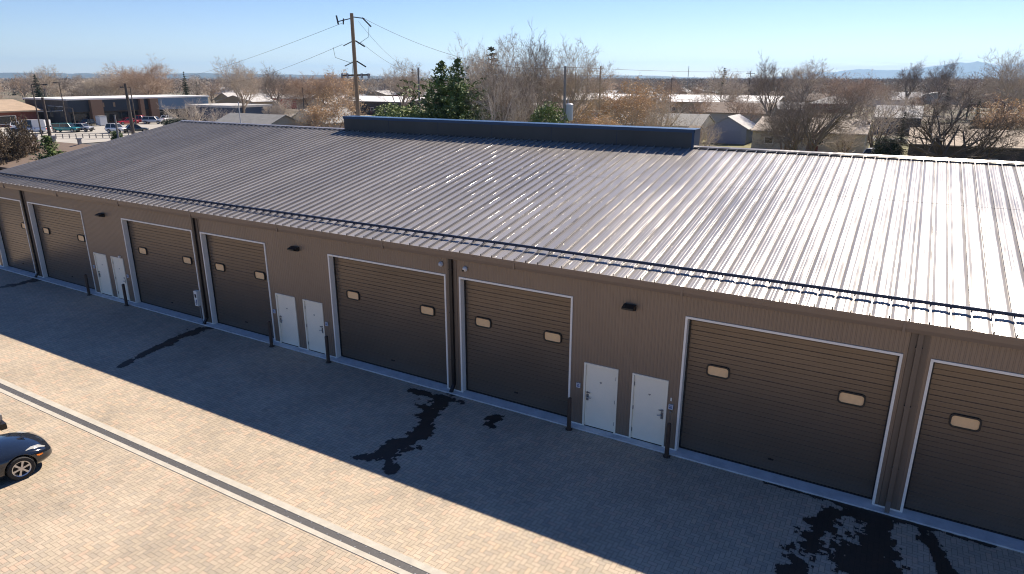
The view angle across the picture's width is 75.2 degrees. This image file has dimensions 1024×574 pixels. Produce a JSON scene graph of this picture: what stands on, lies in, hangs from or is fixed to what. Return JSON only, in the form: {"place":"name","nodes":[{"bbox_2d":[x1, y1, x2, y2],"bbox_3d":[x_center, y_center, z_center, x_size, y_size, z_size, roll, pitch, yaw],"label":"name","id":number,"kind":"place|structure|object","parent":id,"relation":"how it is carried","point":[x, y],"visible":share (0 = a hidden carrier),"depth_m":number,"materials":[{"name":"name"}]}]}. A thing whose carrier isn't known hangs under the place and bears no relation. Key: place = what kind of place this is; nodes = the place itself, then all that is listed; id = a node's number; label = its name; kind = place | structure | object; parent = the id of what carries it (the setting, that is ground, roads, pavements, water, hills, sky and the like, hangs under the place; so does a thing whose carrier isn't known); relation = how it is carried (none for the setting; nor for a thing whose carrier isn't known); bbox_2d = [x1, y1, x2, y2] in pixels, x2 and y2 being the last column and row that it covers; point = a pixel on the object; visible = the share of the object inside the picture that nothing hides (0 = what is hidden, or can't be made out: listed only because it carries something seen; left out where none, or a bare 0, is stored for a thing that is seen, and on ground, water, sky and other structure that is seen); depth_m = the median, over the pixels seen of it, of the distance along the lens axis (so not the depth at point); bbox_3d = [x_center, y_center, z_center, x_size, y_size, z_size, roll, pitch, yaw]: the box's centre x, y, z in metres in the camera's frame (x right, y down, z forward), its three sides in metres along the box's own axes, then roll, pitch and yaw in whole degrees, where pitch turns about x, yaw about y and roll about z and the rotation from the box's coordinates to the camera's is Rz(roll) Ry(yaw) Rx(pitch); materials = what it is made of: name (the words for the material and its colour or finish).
{"place":"outdoors","nodes":[
{"label":"outdoors","id":0,"kind":"place"},
{"bbox_2d":[22,95,208,122],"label":"commercial building","id":1,"kind":"structure","parent":0,"point":[92,107],"depth_m":159.13,"materials":[{"name":"brick"}]},
{"bbox_2d":[0,114,369,143],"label":"parking lot","id":2,"kind":"structure","parent":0,"point":[86,138],"depth_m":127.60,"materials":[{"name":"asphalt"}]},
{"bbox_2d":[16,119,51,133],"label":"cargo van","id":3,"kind":"object","parent":2,"relation":"on","point":[34,123],"visible":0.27,"depth_m":128.51,"materials":[{"name":"white paint"}]},
{"bbox_2d":[51,123,81,131],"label":"parked car","id":4,"kind":"object","parent":2,"relation":"on","point":[61,127],"visible":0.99,"depth_m":131.91,"materials":[{"name":"teal paint"}]},
{"bbox_2d":[157,97,216,122],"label":"bare tree","id":5,"kind":"object","parent":2,"relation":"on","point":[184,113],"visible":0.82,"depth_m":129.54,"materials":[{"name":"brown plant"}]},
{"bbox_2d":[187,103,271,120],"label":"dark shop","id":6,"kind":"structure","parent":2,"relation":"on","point":[250,108],"depth_m":164.55,"materials":[{"name":"blue"}]},
{"bbox_2d":[210,54,269,112],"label":"bare tree","id":7,"kind":"object","parent":2,"relation":"on","point":[244,76],"visible":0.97,"depth_m":157.90,"materials":[{"name":"brown plant"}]},
{"bbox_2d":[255,62,307,113],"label":"bare tree","id":8,"kind":"object","parent":2,"relation":"on","point":[274,82],"visible":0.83,"depth_m":174.38,"materials":[{"name":"brown plant"}]},
{"bbox_2d":[269,67,360,108],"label":"bare tree","id":9,"kind":"object","parent":2,"relation":"on","point":[305,87],"visible":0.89,"depth_m":173.72,"materials":[{"name":"brown plant"}]},
{"bbox_2d":[293,68,368,111],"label":"orange tree","id":10,"kind":"object","parent":2,"relation":"on","point":[349,86],"visible":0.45,"depth_m":177.89,"materials":[{"name":"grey plant"}]},
{"bbox_2d":[0,73,444,78],"bbox_3d":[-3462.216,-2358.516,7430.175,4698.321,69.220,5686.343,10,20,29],"label":"hills","id":11,"kind":"structure","parent":0,"point":[88,75],"depth_m":7255.77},
{"bbox_2d":[217,95,276,109],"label":"house","id":12,"kind":"structure","parent":0,"point":[233,99],"depth_m":228.16,"materials":[{"name":"beige paint"}]},
{"bbox_2d":[215,113,302,125],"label":"grey side house","id":13,"kind":"structure","parent":0,"point":[274,119],"depth_m":108.23,"materials":[{"name":"beige"}]},
{"bbox_2d":[292,107,352,127],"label":"grey gable house","id":14,"kind":"structure","parent":0,"point":[337,118],"depth_m":119.68,"materials":[{"name":"beige"}]},
{"bbox_2d":[0,269,1023,573],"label":"paved yard","id":15,"kind":"structure","parent":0,"point":[464,491],"depth_m":17.88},
{"bbox_2d":[0,431,51,479],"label":"sports coupe","id":16,"kind":"object","parent":15,"relation":"on","point":[23,454],"visible":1,"depth_m":18.09,"materials":[{"name":"black paint"}]},
{"bbox_2d":[116,327,213,367],"bbox_3d":[-14.291,2.350,27.103,1.140,0.001,4.609,7,19,21],"label":"wet patch","id":17,"kind":"object","parent":15,"relation":"on","point":[172,341],"visible":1,"depth_m":27.12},
{"bbox_2d":[0,379,446,573],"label":"trench drain","id":18,"kind":"object","parent":15,"relation":"on","point":[373,551],"visible":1,"depth_m":17.52,"materials":[{"name":"concrete"}]},
{"bbox_2d":[380,448,404,474],"bbox_3d":[-3.362,4.943,18.880,0.712,0.001,1.338,-4,18,-13],"label":"wet patch","id":19,"kind":"object","parent":15,"relation":"on","point":[390,468],"visible":1,"depth_m":18.72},
{"bbox_2d":[350,393,464,461],"bbox_3d":[-3.015,4.327,20.847,1.741,0.001,4.749,7,19,20],"label":"wet patch","id":20,"kind":"object","parent":15,"relation":"on","point":[424,428],"visible":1,"depth_m":20.35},
{"bbox_2d":[407,388,445,399],"bbox_3d":[-2.956,3.677,22.916,1.512,0.001,0.504,10,20,29],"label":"wet patch","id":21,"kind":"object","parent":15,"relation":"on","point":[426,393],"visible":1,"depth_m":22.86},
{"bbox_2d":[0,266,1023,552],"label":"concrete strip","id":22,"kind":"object","parent":15,"relation":"on","point":[992,538],"visible":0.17,"depth_m":19.74,"materials":[{"name":"concrete"}]},
{"bbox_2d":[663,422,670,458],"bbox_3d":[4.445,4.358,18.975,0.217,1.090,0.220,10,20,29],"label":"bollard","id":23,"kind":"object","parent":15,"relation":"on","point":[666,455],"visible":1,"depth_m":18.93,"materials":[{"name":"metal"}]},
{"bbox_2d":[774,498,868,573],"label":"wet patch","id":24,"kind":"object","parent":15,"relation":"on","point":[821,522],"visible":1,"depth_m":15.74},
{"bbox_2d":[828,510,913,573],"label":"wet patch","id":25,"kind":"object","parent":15,"relation":"on","point":[872,551],"visible":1,"depth_m":15.30,"materials":[{"name":"liquid"}]},
{"bbox_2d":[763,481,996,547],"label":"curb","id":26,"kind":"structure","parent":15,"relation":"on","point":[861,510],"depth_m":16.56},
{"bbox_2d":[916,527,958,573],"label":"wet patch","id":27,"kind":"object","parent":15,"relation":"on","point":[938,554],"visible":1,"depth_m":15.26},
{"bbox_2d":[0,79,1023,264],"bbox_3d":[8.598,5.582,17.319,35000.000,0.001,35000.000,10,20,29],"label":"ground","id":28,"kind":"structure","parent":0,"point":[15,97],"depth_m":239.69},
{"bbox_2d":[0,125,28,169],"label":"leafy tree","id":29,"kind":"object","parent":28,"relation":"on","point":[20,154],"visible":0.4,"depth_m":59.96,"materials":[{"name":"brown plant"}]},
{"bbox_2d":[0,114,40,158],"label":"leafy tree","id":30,"kind":"object","parent":28,"relation":"on","point":[16,136],"visible":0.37,"depth_m":61.83,"materials":[{"name":"brown plant"}]},
{"bbox_2d":[0,99,42,126],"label":"strip mall","id":31,"kind":"structure","parent":28,"relation":"on","point":[9,108],"depth_m":149.32,"materials":[{"name":"beige brick"}]},
{"bbox_2d":[0,134,90,169],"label":"dirt ground","id":32,"kind":"structure","parent":28,"relation":"on","point":[64,147],"depth_m":62.34,"materials":[{"name":"soil"}]},
{"bbox_2d":[20,64,72,96],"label":"bare tree","id":33,"kind":"object","parent":28,"relation":"on","point":[48,83],"visible":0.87,"depth_m":230.73,"materials":[{"name":"brown plant"}]},
{"bbox_2d":[29,135,66,159],"bbox_3d":[-38.787,-9.865,56.439,5.253,6.010,4.622,5,18,15],"label":"evergreen tree","id":34,"kind":"object","parent":28,"relation":"on","point":[47,146],"visible":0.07,"depth_m":55.50,"materials":[{"name":"green plant"}]},
{"bbox_2d":[68,62,139,95],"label":"bare tree","id":35,"kind":"object","parent":28,"relation":"on","point":[92,85],"visible":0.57,"depth_m":198.99,"materials":[{"name":"brown plant"}]},
{"bbox_2d":[102,55,180,94],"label":"bare tree","id":36,"kind":"object","parent":28,"relation":"on","point":[142,80],"visible":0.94,"depth_m":192.18,"materials":[{"name":"brown plant"}]},
{"bbox_2d":[262,97,297,115],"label":"bare tree","id":37,"kind":"object","parent":28,"relation":"on","point":[280,110],"visible":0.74,"depth_m":136.48,"materials":[{"name":"brown plant"}]},
{"bbox_2d":[287,100,319,126],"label":"bare tree","id":38,"kind":"object","parent":28,"relation":"on","point":[306,117],"visible":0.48,"depth_m":107.36,"materials":[{"name":"brown plant"}]},
{"bbox_2d":[298,90,369,127],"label":"orange tree","id":39,"kind":"object","parent":28,"relation":"on","point":[325,113],"visible":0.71,"depth_m":108.25,"materials":[{"name":"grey plant"}]},
{"bbox_2d":[333,13,371,115],"bbox_3d":[-11.570,-12.503,49.906,2.884,14.914,0.372,2,18,6],"label":"utility pole","id":40,"kind":"object","parent":28,"relation":"on","point":[355,75],"visible":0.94,"depth_m":48.65,"materials":[{"name":"brown wood"}]},
{"bbox_2d":[340,95,432,114],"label":"white roof store","id":41,"kind":"structure","parent":28,"relation":"on","point":[372,102],"depth_m":200.65,"materials":[{"name":"brick"}]},
{"bbox_2d":[372,102,409,116],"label":"shrub","id":42,"kind":"object","parent":28,"relation":"on","point":[386,108],"visible":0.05,"depth_m":100.25,"materials":[{"name":"green plant"}]},
{"bbox_2d":[362,55,435,106],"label":"bare tree","id":43,"kind":"object","parent":28,"relation":"on","point":[405,84],"visible":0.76,"depth_m":139.90,"materials":[{"name":"brown plant"}]},
{"bbox_2d":[0,75,1020,98],"bbox_3d":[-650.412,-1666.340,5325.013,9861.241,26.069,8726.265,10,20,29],"label":"distant woodland","id":44,"kind":"object","parent":28,"relation":"on","point":[691,81],"visible":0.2,"depth_m":385.56,"materials":[{"name":"plant"}]},
{"bbox_2d":[0,115,1023,540],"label":"garage building","id":45,"kind":"structure","parent":28,"relation":"on","point":[850,323],"depth_m":21.80,"materials":[{"name":"brown"}]},
{"bbox_2d":[0,197,35,272],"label":"overhead door","id":46,"kind":"structure","parent":45,"relation":"in","point":[15,247],"depth_m":36.91,"materials":[{"name":"brown metal"}]},
{"bbox_2d":[27,202,96,291],"bbox_3d":[-23.110,-2.135,34.294,5.090,4.149,0.270,10,20,29],"label":"overhead door","id":47,"kind":"structure","parent":45,"relation":"in","point":[59,232],"depth_m":34.57,"materials":[{"name":"brown metal"}]},
{"bbox_2d":[93,252,113,296],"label":"personnel door","id":48,"kind":"structure","parent":45,"relation":"in","point":[101,263],"depth_m":32.86,"materials":[{"name":"beige paint"}]},
{"bbox_2d":[110,256,130,300],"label":"personnel door","id":49,"kind":"structure","parent":45,"relation":"in","point":[118,267],"depth_m":32.14,"materials":[{"name":"beige paint"}]},
{"bbox_2d":[121,218,204,319],"bbox_3d":[-15.805,-0.858,30.255,5.147,4.149,0.270,10,20,29],"label":"overhead door","id":50,"kind":"structure","parent":45,"relation":"in","point":[162,262],"depth_m":30.47,"materials":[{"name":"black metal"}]},
{"bbox_2d":[200,232,275,340],"bbox_3d":[-11.382,-0.085,27.811,3.981,4.149,0.270,10,20,29],"label":"overhead door","id":51,"kind":"structure","parent":45,"relation":"in","point":[236,269],"depth_m":28.01,"materials":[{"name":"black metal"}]},
{"bbox_2d":[275,293,299,346],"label":"personnel door","id":52,"kind":"structure","parent":45,"relation":"in","point":[285,304],"depth_m":26.68,"materials":[{"name":"beige paint"}]},
{"bbox_2d":[302,299,325,354],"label":"personnel door","id":53,"kind":"structure","parent":45,"relation":"in","point":[313,311],"depth_m":25.97,"materials":[{"name":"beige paint"}]},
{"bbox_2d":[327,254,448,388],"bbox_3d":[-4.441,1.128,23.974,5.324,4.149,0.270,10,20,29],"label":"overhead door","id":54,"kind":"structure","parent":45,"relation":"in","point":[392,317],"depth_m":24.06,"materials":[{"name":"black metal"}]},
{"bbox_2d":[459,277,572,416],"bbox_3d":[0.097,1.921,21.465,4.100,4.149,0.270,10,20,29],"label":"overhead door","id":55,"kind":"structure","parent":45,"relation":"in","point":[516,342],"depth_m":21.55,"materials":[{"name":"brown metal"}]},
{"bbox_2d":[582,362,618,433],"bbox_3d":[2.685,3.366,20.236,1.095,2.134,0.169,10,20,29],"label":"personnel door","id":56,"kind":"structure","parent":45,"relation":"in","point":[600,385],"depth_m":20.23,"materials":[{"name":"beige paint"}]},
{"bbox_2d":[629,373,668,446],"bbox_3d":[4.004,3.597,19.507,1.076,2.134,0.169,10,20,29],"label":"personnel door","id":57,"kind":"structure","parent":45,"relation":"in","point":[649,395],"depth_m":19.50,"materials":[{"name":"beige paint"}]},
{"bbox_2d":[674,316,902,504],"bbox_3d":[7.036,3.134,17.629,5.175,4.149,0.270,10,20,29],"label":"overhead door","id":58,"kind":"structure","parent":45,"relation":"in","point":[815,411],"depth_m":17.60,"materials":[{"name":"brown metal"}]},
{"bbox_2d":[900,356,1023,540],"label":"overhead door","id":59,"kind":"structure","parent":45,"relation":"in","point":[966,465],"depth_m":15.66,"materials":[{"name":"brown metal"}]},
{"bbox_2d":[562,93,784,113],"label":"white roof warehouse","id":60,"kind":"structure","parent":28,"relation":"on","point":[685,100],"depth_m":207.57,"materials":[{"name":"beige paint"}]},
{"bbox_2d":[683,67,754,101],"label":"bare tree","id":61,"kind":"object","parent":28,"relation":"on","point":[729,88],"visible":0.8,"depth_m":173.09,"materials":[{"name":"brown plant"}]},
{"bbox_2d":[722,92,757,117],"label":"bare tree","id":62,"kind":"object","parent":28,"relation":"on","point":[737,103],"visible":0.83,"depth_m":138.38,"materials":[{"name":"brown plant"}]},
{"bbox_2d":[740,98,762,120],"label":"bare tree","id":63,"kind":"object","parent":28,"relation":"on","point":[749,112],"visible":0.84,"depth_m":132.86,"materials":[{"name":"brown plant"}]},
{"bbox_2d":[742,52,805,115],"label":"bare tree","id":64,"kind":"object","parent":28,"relation":"on","point":[764,83],"visible":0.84,"depth_m":119.50,"materials":[{"name":"brown plant"}]},
{"bbox_2d":[781,56,845,101],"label":"bare tree","id":65,"kind":"object","parent":28,"relation":"on","point":[809,80],"visible":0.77,"depth_m":190.41,"materials":[{"name":"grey plant"}]},
{"bbox_2d":[812,70,855,96],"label":"bare tree","id":66,"kind":"object","parent":28,"relation":"on","point":[839,82],"visible":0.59,"depth_m":233.49,"materials":[{"name":"brown plant"}]},
{"bbox_2d":[819,69,895,118],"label":"bare tree","id":67,"kind":"object","parent":28,"relation":"on","point":[863,84],"visible":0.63,"depth_m":149.77,"materials":[{"name":"brown plant"}]},
{"bbox_2d":[873,105,923,134],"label":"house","id":68,"kind":"structure","parent":28,"relation":"on","point":[899,114],"depth_m":132.62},
{"bbox_2d":[888,56,934,98],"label":"bare tree","id":69,"kind":"object","parent":28,"relation":"on","point":[914,77],"visible":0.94,"depth_m":209.98,"materials":[{"name":"brown plant"}]},
{"bbox_2d":[917,53,965,101],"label":"bare tree","id":70,"kind":"object","parent":28,"relation":"on","point":[944,77],"visible":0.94,"depth_m":199.77,"materials":[{"name":"brown plant"}]},
{"bbox_2d":[936,71,999,114],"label":"bare tree","id":71,"kind":"object","parent":28,"relation":"on","point":[972,92],"visible":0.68,"depth_m":170.40,"materials":[{"name":"brown plant"}]},
{"bbox_2d":[941,69,998,118],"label":"bare tree","id":72,"kind":"object","parent":28,"relation":"on","point":[957,95],"visible":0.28,"depth_m":179.92,"materials":[{"name":"brown plant"}]},
{"bbox_2d":[975,44,1023,123],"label":"bare tree","id":73,"kind":"object","parent":28,"relation":"on","point":[1018,75],"visible":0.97,"depth_m":111.04,"materials":[{"name":"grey plant"}]},
{"bbox_2d":[0,0,1023,77],"label":"sky","id":74,"kind":"structure","parent":0,"point":[662,37],"materials":[{"name":"blue"}]},
{"bbox_2d":[471,75,751,79],"bbox_3d":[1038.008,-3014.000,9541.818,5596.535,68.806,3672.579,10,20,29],"label":"hills","id":75,"kind":"structure","parent":0,"point":[642,76],"depth_m":9539.53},
{"bbox_2d":[696,102,777,123],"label":"house","id":76,"kind":"structure","parent":0,"point":[718,114],"depth_m":158.85,"materials":[{"name":"beige"}]},
{"bbox_2d":[699,140,908,154],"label":"yard grass","id":77,"kind":"structure","parent":0,"point":[748,145],"depth_m":108.89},
{"bbox_2d":[410,92,453,118],"bbox_3d":[-7.748,-13.855,63.870,9.504,9.326,8.611,-15,23,-40],"label":"evergreen tree","id":78,"kind":"object","parent":77,"relation":"on","point":[430,111],"visible":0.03,"depth_m":62.74,"materials":[{"name":"green plant"}]},
{"bbox_2d":[386,60,489,119],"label":"evergreen tree","id":79,"kind":"object","parent":77,"relation":"on","point":[440,80],"visible":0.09,"depth_m":65.67,"materials":[{"name":"green plant"}]},
{"bbox_2d":[418,57,502,120],"bbox_3d":[-5.439,-15.986,65.425,16.129,12.530,14.614,8,19,24],"label":"evergreen tree","id":80,"kind":"object","parent":77,"relation":"on","point":[459,95],"visible":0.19,"depth_m":63.86,"materials":[{"name":"green plant"}]},
{"bbox_2d":[442,31,511,119],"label":"bare tree","id":81,"kind":"object","parent":77,"relation":"on","point":[478,71],"visible":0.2,"depth_m":74.12,"materials":[{"name":"brown plant"}]},
{"bbox_2d":[465,52,552,121],"bbox_3d":[-0.307,-14.754,63.054,8.790,14.874,10.965,1,17,1],"label":"bare tree","id":82,"kind":"object","parent":77,"relation":"on","point":[515,116],"visible":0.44,"depth_m":62.23,"materials":[{"name":"brown plant"}]},
{"bbox_2d":[462,39,562,122],"bbox_3d":[0.851,-17.302,66.691,9.799,14.655,11.480,9,19,25],"label":"bare tree","id":83,"kind":"object","parent":77,"relation":"on","point":[546,95],"visible":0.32,"depth_m":64.89,"materials":[{"name":"brown plant"}]},
{"bbox_2d":[453,26,571,109],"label":"bare tree","id":84,"kind":"object","parent":77,"relation":"on","point":[512,71],"visible":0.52,"depth_m":75.69,"materials":[{"name":"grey plant"}]},
{"bbox_2d":[509,17,584,122],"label":"bare tree","id":85,"kind":"object","parent":77,"relation":"on","point":[534,56],"visible":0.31,"depth_m":80.76,"materials":[{"name":"brown plant"}]},
{"bbox_2d":[528,101,567,122],"bbox_3d":[3.453,-11.304,56.727,6.581,8.842,4.891,-16,24,-42],"label":"shrub","id":86,"kind":"object","parent":77,"relation":"on","point":[546,110],"visible":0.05,"depth_m":55.36,"materials":[{"name":"green plant"}]},
{"bbox_2d":[509,33,621,124],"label":"bare tree","id":87,"kind":"object","parent":77,"relation":"on","point":[571,95],"visible":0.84,"depth_m":77.70,"materials":[{"name":"brown plant"}]},
{"bbox_2d":[563,66,572,122],"bbox_3d":[4.965,-13.679,59.447,0.863,11.495,0.716,10,20,29],"label":"utility pole","id":88,"kind":"object","parent":77,"relation":"on","point":[568,108],"visible":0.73,"depth_m":58.51,"materials":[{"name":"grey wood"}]},
{"bbox_2d":[558,101,621,124],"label":"orange tree","id":89,"kind":"object","parent":77,"relation":"on","point":[588,120],"visible":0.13,"depth_m":81.99,"materials":[{"name":"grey plant"}]},
{"bbox_2d":[582,75,664,125],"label":"bare tree","id":90,"kind":"object","parent":77,"relation":"on","point":[621,109],"visible":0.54,"depth_m":99.20,"materials":[{"name":"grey plant"}]},
{"bbox_2d":[620,80,682,126],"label":"tree","id":91,"kind":"object","parent":77,"relation":"on","point":[659,93],"visible":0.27,"depth_m":112.64,"materials":[{"name":"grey plant"}]},
{"bbox_2d":[621,91,704,127],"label":"bare tree","id":92,"kind":"object","parent":77,"relation":"on","point":[661,114],"visible":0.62,"depth_m":98.96,"materials":[{"name":"brown plant"}]},
{"bbox_2d":[619,113,714,139],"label":"grey roof house","id":93,"kind":"structure","parent":77,"relation":"on","point":[705,117],"depth_m":118.22,"materials":[{"name":"beige"}]},
{"bbox_2d":[675,90,718,113],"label":"bare tree","id":94,"kind":"object","parent":77,"relation":"on","point":[700,108],"visible":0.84,"depth_m":123.07,"materials":[{"name":"brown plant"}]},
{"bbox_2d":[678,114,723,145],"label":"bare tree","id":95,"kind":"object","parent":77,"relation":"on","point":[707,139],"visible":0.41,"depth_m":86.00,"materials":[{"name":"brown plant"}]},
{"bbox_2d":[707,114,755,144],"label":"garage","id":96,"kind":"structure","parent":77,"relation":"on","point":[736,129],"depth_m":111.30,"materials":[{"name":"grey"}]},
{"bbox_2d":[711,130,740,143],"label":"garage door","id":97,"kind":"structure","parent":96,"relation":"in","point":[730,136],"depth_m":111.42,"materials":[{"name":"blue"}]},
{"bbox_2d":[756,84,814,149],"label":"bare tree","id":98,"kind":"object","parent":77,"relation":"on","point":[805,141],"visible":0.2,"depth_m":89.51,"materials":[{"name":"brown plant"}]},
{"bbox_2d":[751,116,872,153],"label":"tan roof house","id":99,"kind":"structure","parent":77,"relation":"on","point":[821,148],"depth_m":99.06,"materials":[{"name":"beige"}]},
{"bbox_2d":[750,67,879,151],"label":"bare tree","id":100,"kind":"object","parent":77,"relation":"on","point":[823,132],"visible":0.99,"depth_m":82.28,"materials":[{"name":"brown plant"}]},
{"bbox_2d":[822,123,870,153],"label":"bare tree","id":101,"kind":"object","parent":77,"relation":"on","point":[842,144],"visible":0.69,"depth_m":92.15,"materials":[{"name":"brown plant"}]},
{"bbox_2d":[845,82,919,147],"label":"bare tree","id":102,"kind":"object","parent":77,"relation":"on","point":[882,126],"visible":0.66,"depth_m":98.90,"materials":[{"name":"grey plant"}]},
{"bbox_2d":[871,136,902,154],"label":"shrub","id":103,"kind":"object","parent":77,"relation":"on","point":[886,149],"visible":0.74,"depth_m":81.32,"materials":[{"name":"green plant"}]},
{"bbox_2d":[856,80,1023,159],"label":"bare tree","id":104,"kind":"object","parent":77,"relation":"on","point":[982,147],"visible":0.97,"depth_m":66.63,"materials":[{"name":"brown plant"}]},
{"bbox_2d":[907,127,1023,161],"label":"dark wall house","id":105,"kind":"structure","parent":77,"relation":"on","point":[959,143],"depth_m":75.09,"materials":[{"name":"brick"}]},
{"bbox_2d":[954,89,1023,130],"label":"orange tree","id":106,"kind":"object","parent":77,"relation":"on","point":[1006,114],"visible":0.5,"depth_m":89.31,"materials":[{"name":"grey plant"}]},
{"bbox_2d":[780,61,1023,79],"bbox_3d":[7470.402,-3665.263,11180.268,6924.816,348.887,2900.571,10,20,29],"label":"mountains","id":107,"kind":"structure","parent":0,"point":[971,68],"depth_m":11325.14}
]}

